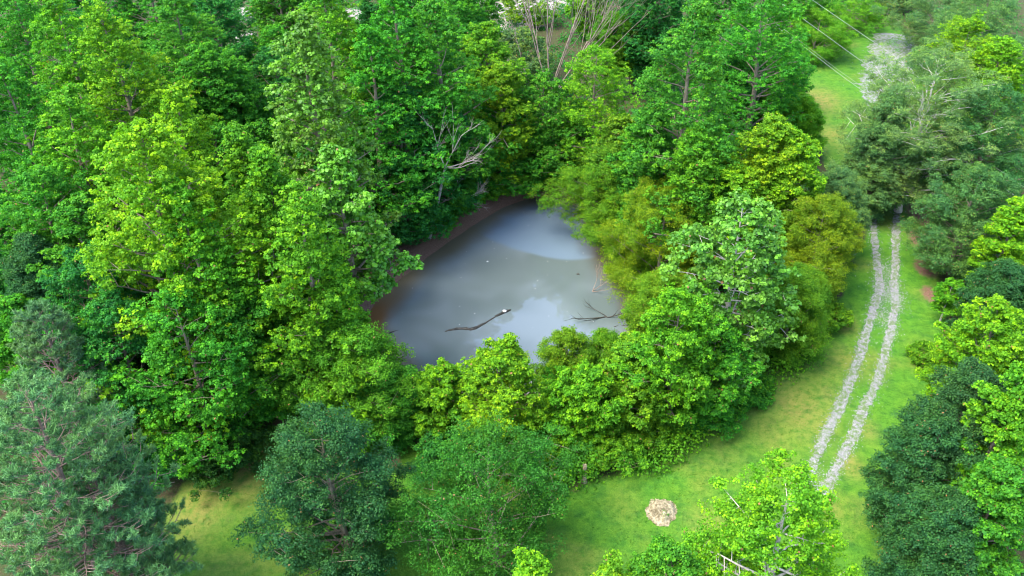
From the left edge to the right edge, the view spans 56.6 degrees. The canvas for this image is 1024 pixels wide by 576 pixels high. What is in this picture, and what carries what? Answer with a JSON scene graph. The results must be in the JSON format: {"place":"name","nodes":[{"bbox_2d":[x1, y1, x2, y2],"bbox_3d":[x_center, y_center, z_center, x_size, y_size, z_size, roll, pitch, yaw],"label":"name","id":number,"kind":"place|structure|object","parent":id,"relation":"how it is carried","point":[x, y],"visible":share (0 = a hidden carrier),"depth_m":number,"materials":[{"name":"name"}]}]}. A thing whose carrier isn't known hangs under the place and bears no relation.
{"place":"outdoors","nodes":[
{"label":"outdoors","id":0,"kind":"place"},
{"bbox_2d":[368,197,634,394],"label":"water","id":1,"kind":"structure","parent":0,"point":[530,278],"depth_m":72.41,"materials":[{"name":"grey liquid"}]},
{"bbox_2d":[0,0,1023,575],"bbox_3d":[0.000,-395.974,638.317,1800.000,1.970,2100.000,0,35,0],"label":"ground","id":2,"kind":"structure","parent":0,"point":[758,424],"depth_m":57.55,"materials":[{"name":"green plant"}]},
{"bbox_2d":[0,293,59,397],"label":"maple tree","id":3,"kind":"object","parent":2,"relation":"on","point":[14,301],"visible":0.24,"depth_m":56.70,"materials":[{"name":"green plant"}]},
{"bbox_2d":[0,230,88,362],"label":"cedar tree","id":4,"kind":"object","parent":2,"relation":"on","point":[29,245],"visible":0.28,"depth_m":57.18,"materials":[{"name":"needles"},{"name":"bark"}]},
{"bbox_2d":[0,56,108,244],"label":"tulip tree","id":5,"kind":"object","parent":2,"relation":"on","point":[11,162],"visible":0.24,"depth_m":63.27,"materials":[{"name":"green plant"}]},
{"bbox_2d":[0,160,114,305],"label":"maple tree","id":6,"kind":"object","parent":2,"relation":"on","point":[37,195],"visible":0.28,"depth_m":58.01,"materials":[{"name":"green plant"}]},
{"bbox_2d":[0,0,114,192],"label":"tulip tree","id":7,"kind":"object","parent":2,"relation":"on","point":[8,45],"visible":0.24,"depth_m":73.98,"materials":[{"name":"green plant"}]},
{"bbox_2d":[0,297,121,468],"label":"pine tree","id":8,"kind":"object","parent":2,"relation":"on","point":[57,353],"visible":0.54,"depth_m":50.18,"materials":[{"name":"green plant"}]},
{"bbox_2d":[26,190,124,319],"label":"maple tree","id":9,"kind":"object","parent":2,"relation":"on","point":[69,214],"visible":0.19,"depth_m":56.54,"materials":[{"name":"green plant"}]},
{"bbox_2d":[13,0,153,230],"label":"tulip tree","id":10,"kind":"object","parent":2,"relation":"on","point":[48,47],"visible":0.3,"depth_m":66.97,"materials":[{"name":"green plant"}]},
{"bbox_2d":[19,82,153,245],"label":"tulip tree","id":11,"kind":"object","parent":2,"relation":"on","point":[80,117],"visible":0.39,"depth_m":60.99,"materials":[{"name":"green plant"}]},
{"bbox_2d":[35,240,158,408],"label":"understory tree","id":12,"kind":"object","parent":2,"relation":"on","point":[69,276],"visible":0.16,"depth_m":53.45,"materials":[{"name":"green plant"}]},
{"bbox_2d":[0,364,204,575],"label":"pine tree","id":13,"kind":"object","parent":2,"relation":"on","point":[35,535],"visible":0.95,"depth_m":40.14,"materials":[{"name":"green plant"}]},
{"bbox_2d":[48,442,191,575],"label":"pine tree","id":14,"kind":"object","parent":2,"relation":"on","point":[137,491],"visible":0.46,"depth_m":43.58,"materials":[{"name":"green plant"}]},
{"bbox_2d":[68,288,196,462],"bbox_3d":[-21.683,5.152,54.404,7.376,11.708,8.642,0,35,0],"label":"maple tree","id":15,"kind":"object","parent":2,"relation":"on","point":[108,315],"visible":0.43,"depth_m":51.43,"materials":[{"name":"green plant"}]},
{"bbox_2d":[73,0,207,208],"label":"tulip tree","id":16,"kind":"object","parent":2,"relation":"on","point":[109,68],"visible":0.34,"depth_m":65.16,"materials":[{"name":"green plant"}]},
{"bbox_2d":[91,0,223,71],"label":"distant tree","id":17,"kind":"object","parent":2,"relation":"on","point":[129,11],"visible":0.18,"depth_m":90.28,"materials":[{"name":"green plant"}]},
{"bbox_2d":[51,116,305,450],"bbox_3d":[-19.280,-0.116,54.137,15.561,20.730,13.750,0,35,0],"label":"tulip tree","id":18,"kind":"object","parent":2,"relation":"on","point":[133,246],"visible":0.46,"depth_m":51.03,"materials":[{"name":"green plant"}]},
{"bbox_2d":[142,80,238,265],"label":"tulip tree","id":19,"kind":"object","parent":2,"relation":"on","point":[174,106],"visible":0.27,"depth_m":58.68,"materials":[{"name":"green plant"}]},
{"bbox_2d":[104,287,278,479],"bbox_3d":[-18.000,5.385,53.050,8.805,12.873,8.601,0,35,0],"label":"maple tree","id":20,"kind":"object","parent":2,"relation":"on","point":[219,370],"visible":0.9,"depth_m":51.16,"materials":[{"name":"green plant"}]},
{"bbox_2d":[131,0,256,160],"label":"tulip tree","id":21,"kind":"object","parent":2,"relation":"on","point":[163,10],"visible":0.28,"depth_m":73.50,"materials":[{"name":"green plant"}]},
{"bbox_2d":[170,41,253,179],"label":"maple tree","id":22,"kind":"object","parent":2,"relation":"on","point":[206,68],"visible":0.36,"depth_m":71.63,"materials":[{"name":"green plant"}]},
{"bbox_2d":[137,173,289,422],"bbox_3d":[-17.309,1.636,54.294,8.096,17.655,7.014,-15,38,-20],"label":"tulip tree","id":23,"kind":"object","parent":2,"relation":"on","point":[200,262],"visible":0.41,"depth_m":51.66,"materials":[{"name":"green plant"}]},
{"bbox_2d":[175,0,260,76],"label":"maple tree","id":24,"kind":"object","parent":2,"relation":"on","point":[244,46],"visible":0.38,"depth_m":85.83,"materials":[{"name":"green plant"}]},
{"bbox_2d":[172,413,278,501],"bbox_3d":[-16.885,9.407,55.360,6.476,3.588,7.198,0,35,0],"label":"shrub","id":25,"kind":"object","parent":2,"relation":"on","point":[250,455],"visible":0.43,"depth_m":54.70,"materials":[{"name":"green plant"}]},
{"bbox_2d":[204,48,275,156],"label":"maple tree","id":26,"kind":"object","parent":2,"relation":"on","point":[240,81],"visible":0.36,"depth_m":73.69,"materials":[{"name":"green plant"}]},
{"bbox_2d":[187,280,299,423],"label":"maple tree","id":27,"kind":"object","parent":2,"relation":"on","point":[231,310],"visible":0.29,"depth_m":53.21,"materials":[{"name":"green plant"}]},
{"bbox_2d":[215,119,298,305],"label":"tulip tree","id":28,"kind":"object","parent":2,"relation":"on","point":[236,137],"visible":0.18,"depth_m":56.04,"materials":[{"name":"green plant"}]},
{"bbox_2d":[243,0,307,97],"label":"distant tree","id":29,"kind":"object","parent":2,"relation":"on","point":[258,8],"visible":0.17,"depth_m":89.80,"materials":[{"name":"green plant"}]},
{"bbox_2d":[247,44,305,147],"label":"understory tree","id":30,"kind":"object","parent":2,"relation":"on","point":[263,55],"visible":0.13,"depth_m":79.22,"materials":[{"name":"green plant"}]},
{"bbox_2d":[238,144,322,322],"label":"tulip tree","id":31,"kind":"object","parent":2,"relation":"on","point":[269,179],"visible":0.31,"depth_m":54.19,"materials":[{"name":"green plant"}]},
{"bbox_2d":[227,400,417,575],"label":"oak tree","id":32,"kind":"object","parent":2,"relation":"on","point":[301,496],"visible":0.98,"depth_m":45.04,"materials":[{"name":"green plant"}]},
{"bbox_2d":[267,0,384,193],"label":"tulip tree","id":33,"kind":"object","parent":2,"relation":"on","point":[331,30],"visible":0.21,"depth_m":68.51,"materials":[{"name":"green plant"}]},
{"bbox_2d":[252,180,401,442],"bbox_3d":[-11.463,1.743,54.378,10.573,17.281,8.305,30,45,35],"label":"sweetgum tree","id":34,"kind":"object","parent":2,"relation":"on","point":[286,295],"visible":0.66,"depth_m":51.95,"materials":[{"name":"green plant"}]},
{"bbox_2d":[258,6,401,267],"bbox_3d":[-12.299,-7.671,63.097,9.391,22.824,7.580,-16,38,-22],"label":"sycamore tree","id":35,"kind":"object","parent":2,"relation":"on","point":[309,71],"visible":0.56,"depth_m":59.27,"materials":[{"name":"green plant"}]},
{"bbox_2d":[308,258,380,398],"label":"sweetgum tree","id":36,"kind":"object","parent":2,"relation":"on","point":[349,300],"visible":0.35,"depth_m":53.54,"materials":[{"name":"green plant"}]},
{"bbox_2d":[273,143,423,304],"bbox_3d":[-10.209,-1.355,58.644,8.316,17.514,6.394,23,41,29],"label":"sycamore tree","id":37,"kind":"object","parent":2,"relation":"on","point":[365,240],"visible":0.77,"depth_m":55.09,"materials":[{"name":"green plant"}]},
{"bbox_2d":[271,311,425,454],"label":"elm tree","id":38,"kind":"object","parent":2,"relation":"on","point":[318,355],"visible":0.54,"depth_m":53.91,"materials":[{"name":"green plant"}]},
{"bbox_2d":[343,364,432,455],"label":"elm tree","id":39,"kind":"object","parent":2,"relation":"on","point":[402,439],"visible":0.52,"depth_m":55.21,"materials":[{"name":"green plant"}]},
{"bbox_2d":[340,23,438,249],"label":"tulip tree","id":40,"kind":"object","parent":2,"relation":"on","point":[366,34],"visible":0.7,"depth_m":68.45,"materials":[{"name":"green plant"}]},
{"bbox_2d":[341,0,469,221],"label":"tulip tree","id":41,"kind":"object","parent":2,"relation":"on","point":[398,11],"visible":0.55,"depth_m":69.65,"materials":[{"name":"green plant"}]},
{"bbox_2d":[352,70,468,244],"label":"tulip tree","id":42,"kind":"object","parent":2,"relation":"on","point":[423,220],"visible":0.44,"depth_m":71.33,"materials":[{"name":"green plant"}]},
{"bbox_2d":[406,357,469,438],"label":"maple tree","id":43,"kind":"object","parent":2,"relation":"on","point":[440,396],"visible":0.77,"depth_m":55.22,"materials":[{"name":"green plant"}]},
{"bbox_2d":[411,429,489,490],"bbox_3d":[-3.408,9.715,55.309,5.145,3.049,5.018,0,35,0],"label":"shrub","id":44,"kind":"object","parent":2,"relation":"on","point":[428,443],"visible":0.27,"depth_m":54.75,"materials":[{"name":"green plant"}]},
{"bbox_2d":[398,0,522,200],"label":"tulip tree","id":45,"kind":"object","parent":2,"relation":"on","point":[450,31],"visible":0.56,"depth_m":72.25,"materials":[{"name":"green plant"}]},
{"bbox_2d":[432,0,493,101],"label":"maple tree","id":46,"kind":"object","parent":2,"relation":"on","point":[464,10],"visible":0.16,"depth_m":82.49,"materials":[{"name":"green plant"}]},
{"bbox_2d":[367,409,597,575],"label":"tangled oak","id":47,"kind":"object","parent":2,"relation":"on","point":[460,553],"visible":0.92,"depth_m":46.52,"materials":[{"name":"green plant"}]},
{"bbox_2d":[451,20,530,122],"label":"maple tree","id":48,"kind":"object","parent":2,"relation":"on","point":[489,35],"visible":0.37,"depth_m":78.48,"materials":[{"name":"green plant"}]},
{"bbox_2d":[444,332,550,459],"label":"maple tree","id":49,"kind":"object","parent":2,"relation":"on","point":[505,359],"visible":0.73,"depth_m":53.11,"materials":[{"name":"green plant"}]},
{"bbox_2d":[467,58,539,186],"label":"maple tree","id":50,"kind":"object","parent":2,"relation":"on","point":[502,78],"visible":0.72,"depth_m":77.52,"materials":[{"name":"green plant"}]},
{"bbox_2d":[0,0,1023,575],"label":"undergrowth","id":51,"kind":"object","parent":2,"relation":"on","point":[560,6],"visible":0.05,"depth_m":113.64,"materials":[{"name":"green plant"}]},
{"bbox_2d":[474,103,563,198],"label":"maple tree","id":52,"kind":"object","parent":2,"relation":"on","point":[524,190],"visible":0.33,"depth_m":80.48,"materials":[{"name":"green plant"}]},
{"bbox_2d":[485,26,562,88],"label":"distant tree","id":53,"kind":"object","parent":2,"relation":"on","point":[525,33],"visible":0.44,"depth_m":99.57,"materials":[{"name":"green plant"}]},
{"bbox_2d":[430,0,660,94],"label":"bare tree","id":54,"kind":"object","parent":2,"relation":"on","point":[610,8],"visible":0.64,"depth_m":95.07,"materials":[{"name":"grey wood"}]},
{"bbox_2d":[494,67,599,182],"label":"maple tree","id":55,"kind":"object","parent":2,"relation":"on","point":[541,100],"visible":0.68,"depth_m":79.10,"materials":[{"name":"green plant"}]},
{"bbox_2d":[525,324,599,397],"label":"willow tree","id":56,"kind":"object","parent":2,"relation":"on","point":[564,340],"visible":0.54,"depth_m":58.82,"materials":[{"name":"green plant"}]},
{"bbox_2d":[539,359,636,449],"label":"sweetgum tree","id":57,"kind":"object","parent":2,"relation":"on","point":[580,398],"visible":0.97,"depth_m":53.92,"materials":[{"name":"green plant"}]},
{"bbox_2d":[527,136,665,247],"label":"willow tree","id":58,"kind":"object","parent":2,"relation":"on","point":[584,204],"visible":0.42,"depth_m":75.26,"materials":[{"name":"green plant"}]},
{"bbox_2d":[554,44,642,180],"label":"persimmon tree","id":59,"kind":"object","parent":2,"relation":"on","point":[599,109],"visible":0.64,"depth_m":77.88,"materials":[{"name":"green plant"}]},
{"bbox_2d":[561,405,649,478],"bbox_3d":[5.291,8.926,56.225,6.252,3.289,6.128,0,35,0],"label":"shrub","id":60,"kind":"object","parent":2,"relation":"on","point":[628,439],"visible":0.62,"depth_m":54.98,"materials":[{"name":"green plant"}]},
{"bbox_2d":[586,10,638,90],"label":"maple tree","id":61,"kind":"object","parent":2,"relation":"on","point":[608,43],"visible":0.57,"depth_m":95.54,"materials":[{"name":"green plant"}]},
{"bbox_2d":[580,114,652,218],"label":"maple tree","id":62,"kind":"object","parent":2,"relation":"on","point":[615,125],"visible":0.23,"depth_m":74.30,"materials":[{"name":"green plant"}]},
{"bbox_2d":[598,330,668,429],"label":"sweetgum tree","id":63,"kind":"object","parent":2,"relation":"on","point":[646,407],"visible":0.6,"depth_m":54.23,"materials":[{"name":"green plant"}]},
{"bbox_2d":[598,104,676,223],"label":"maple tree","id":64,"kind":"object","parent":2,"relation":"on","point":[631,133],"visible":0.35,"depth_m":70.57,"materials":[{"name":"green plant"}]},
{"bbox_2d":[607,397,686,457],"bbox_3d":[8.046,7.800,58.027,5.275,3.124,6.533,-8,36,-11],"label":"shrub","id":65,"kind":"object","parent":2,"relation":"on","point":[663,429],"visible":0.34,"depth_m":56.27,"materials":[{"name":"green plant"}]},
{"bbox_2d":[486,329,818,492],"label":"brambles","id":66,"kind":"object","parent":2,"relation":"on","point":[669,447],"visible":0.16,"depth_m":56.40,"materials":[{"name":"green plant"}]},
{"bbox_2d":[617,267,695,349],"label":"willow tree","id":67,"kind":"object","parent":2,"relation":"on","point":[637,306],"visible":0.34,"depth_m":62.77,"materials":[{"name":"green plant"}]},
{"bbox_2d":[620,0,694,96],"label":"distant tree","id":68,"kind":"object","parent":2,"relation":"on","point":[675,6],"visible":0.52,"depth_m":93.56,"materials":[{"name":"green plant"}]},
{"bbox_2d":[592,174,727,305],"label":"willow tree","id":69,"kind":"object","parent":2,"relation":"on","point":[644,213],"visible":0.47,"depth_m":67.76,"materials":[{"name":"green plant"}]},
{"bbox_2d":[621,532,706,575],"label":"maple tree","id":70,"kind":"object","parent":2,"relation":"on","point":[670,557],"visible":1,"depth_m":35.32,"materials":[{"name":"green plant"}]},
{"bbox_2d":[607,281,730,425],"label":"sweetgum tree","id":71,"kind":"object","parent":2,"relation":"on","point":[685,386],"visible":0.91,"depth_m":53.19,"materials":[{"name":"green plant"}]},
{"bbox_2d":[606,0,759,255],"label":"tulip tree","id":72,"kind":"object","parent":2,"relation":"on","point":[708,76],"visible":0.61,"depth_m":66.04,"materials":[{"name":"green plant"}]},
{"bbox_2d":[652,118,731,275],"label":"sweetgum tree","id":73,"kind":"object","parent":2,"relation":"on","point":[696,155],"visible":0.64,"depth_m":65.47,"materials":[{"name":"green plant"}]},
{"bbox_2d":[677,313,764,421],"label":"sweetgum tree","id":74,"kind":"object","parent":2,"relation":"on","point":[717,404],"visible":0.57,"depth_m":55.76,"materials":[{"name":"green plant"}]},
{"bbox_2d":[677,155,770,285],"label":"maple tree","id":75,"kind":"object","parent":2,"relation":"on","point":[733,178],"visible":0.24,"depth_m":66.27,"materials":[{"name":"green plant"}]},
{"bbox_2d":[658,187,806,401],"bbox_3d":[13.447,0.805,58.112,9.500,14.470,7.176,-20,40,-26],"label":"sycamore tree","id":76,"kind":"object","parent":2,"relation":"on","point":[756,287],"visible":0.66,"depth_m":55.90,"materials":[{"name":"green plant"}]},
{"bbox_2d":[688,0,817,161],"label":"tulip tree","id":77,"kind":"object","parent":2,"relation":"on","point":[775,103],"visible":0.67,"depth_m":78.91,"materials":[{"name":"green plant"}]},
{"bbox_2d":[719,111,805,259],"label":"maple tree","id":78,"kind":"object","parent":2,"relation":"on","point":[778,129],"visible":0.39,"depth_m":66.45,"materials":[{"name":"green plant"}]},
{"bbox_2d":[677,447,867,575],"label":"tree","id":79,"kind":"object","parent":2,"relation":"on","point":[769,552],"visible":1,"depth_m":34.83,"materials":[{"name":"green plant"}]},
{"bbox_2d":[740,261,834,368],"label":"willow tree","id":80,"kind":"object","parent":2,"relation":"on","point":[810,293],"visible":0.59,"depth_m":61.48,"materials":[{"name":"green plant"}]},
{"bbox_2d":[756,129,828,276],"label":"maple tree","id":81,"kind":"object","parent":2,"relation":"on","point":[807,147],"visible":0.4,"depth_m":66.70,"materials":[{"name":"green plant"}]},
{"bbox_2d":[787,92,829,153],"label":"willow tree","id":82,"kind":"object","parent":2,"relation":"on","point":[813,123],"visible":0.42,"depth_m":85.52,"materials":[{"name":"green plant"}]},
{"bbox_2d":[772,6,858,64],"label":"hackberry tree","id":83,"kind":"object","parent":2,"relation":"on","point":[841,39],"visible":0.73,"depth_m":106.19,"materials":[{"name":"green plant"}]},
{"bbox_2d":[766,191,866,305],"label":"willow tree","id":84,"kind":"object","parent":2,"relation":"on","point":[827,254],"visible":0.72,"depth_m":64.98,"materials":[{"name":"green plant"}]},
{"bbox_2d":[804,163,872,260],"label":"cypress tree","id":85,"kind":"object","parent":2,"relation":"on","point":[840,180],"visible":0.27,"depth_m":70.22,"materials":[{"name":"green plant"}]},
{"bbox_2d":[806,33,894,483],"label":"gravel track","id":86,"kind":"structure","parent":2,"relation":"on","point":[874,48],"depth_m":68.92,"materials":[{"name":"beige gravel"}]},
{"bbox_2d":[810,0,894,35],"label":"hackberry tree","id":87,"kind":"object","parent":2,"relation":"on","point":[869,26],"visible":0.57,"depth_m":114.02,"materials":[{"name":"green plant"}]},
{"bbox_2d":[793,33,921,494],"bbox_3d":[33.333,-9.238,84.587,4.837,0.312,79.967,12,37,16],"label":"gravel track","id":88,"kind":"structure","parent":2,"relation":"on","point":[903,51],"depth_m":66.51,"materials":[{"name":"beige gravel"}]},
{"bbox_2d":[839,88,924,222],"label":"oak tree","id":89,"kind":"object","parent":2,"relation":"on","point":[885,199],"visible":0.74,"depth_m":75.39,"materials":[{"name":"green plant"}]},
{"bbox_2d":[857,402,986,548],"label":"oak tree","id":90,"kind":"object","parent":2,"relation":"on","point":[904,473],"visible":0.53,"depth_m":47.24,"materials":[{"name":"green plant"}]},
{"bbox_2d":[824,37,1023,212],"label":"oak tree","id":91,"kind":"object","parent":2,"relation":"on","point":[924,136],"visible":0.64,"depth_m":74.17,"materials":[{"name":"green plant"}]},
{"bbox_2d":[860,481,997,575],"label":"oak tree","id":92,"kind":"object","parent":2,"relation":"on","point":[916,540],"visible":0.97,"depth_m":42.96,"materials":[{"name":"green plant"}]},
{"bbox_2d":[869,0,1010,55],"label":"oak tree","id":93,"kind":"object","parent":2,"relation":"on","point":[921,24],"visible":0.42,"depth_m":108.31,"materials":[{"name":"green plant"}]},
{"bbox_2d":[879,356,1023,480],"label":"oak tree","id":94,"kind":"object","parent":2,"relation":"on","point":[957,394],"visible":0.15,"depth_m":47.13,"materials":[{"name":"green plant"}]},
{"bbox_2d":[908,9,1007,126],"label":"tulip tree","id":95,"kind":"object","parent":2,"relation":"on","point":[970,29],"visible":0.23,"depth_m":86.30,"materials":[{"name":"green plant"}]},
{"bbox_2d":[896,159,1023,284],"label":"oak tree","id":96,"kind":"object","parent":2,"relation":"on","point":[935,253],"visible":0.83,"depth_m":69.36,"materials":[{"name":"green plant"}]},
{"bbox_2d":[909,80,1023,221],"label":"oak tree","id":97,"kind":"object","parent":2,"relation":"on","point":[1012,159],"visible":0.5,"depth_m":73.04,"materials":[{"name":"green plant"}]},
{"bbox_2d":[913,293,1023,421],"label":"maple tree","id":98,"kind":"object","parent":2,"relation":"on","point":[997,353],"visible":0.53,"depth_m":54.63,"materials":[{"name":"green plant"}]},
{"bbox_2d":[915,0,1023,83],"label":"oak tree","id":99,"kind":"object","parent":2,"relation":"on","point":[1000,8],"visible":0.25,"depth_m":95.48,"materials":[{"name":"green plant"}]},
{"bbox_2d":[925,453,1023,575],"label":"sweetgum tree","id":100,"kind":"object","parent":2,"relation":"on","point":[995,490],"visible":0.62,"depth_m":41.93,"materials":[{"name":"green plant"}]},
{"bbox_2d":[943,360,1023,506],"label":"sweetgum tree","id":101,"kind":"object","parent":2,"relation":"on","point":[1009,440],"visible":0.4,"depth_m":44.79,"materials":[{"name":"green plant"}]},
{"bbox_2d":[944,35,1023,158],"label":"tulip tree","id":102,"kind":"object","parent":2,"relation":"on","point":[1001,52],"visible":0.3,"depth_m":81.28,"materials":[{"name":"green plant"}]},
{"bbox_2d":[946,256,1023,352],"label":"oak tree","id":103,"kind":"object","parent":2,"relation":"on","point":[1004,277],"visible":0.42,"depth_m":62.26,"materials":[{"name":"green plant"}]},
{"bbox_2d":[965,194,1023,284],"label":"maple tree","id":104,"kind":"object","parent":2,"relation":"on","point":[1006,228],"visible":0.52,"depth_m":65.42,"materials":[{"name":"green plant"}]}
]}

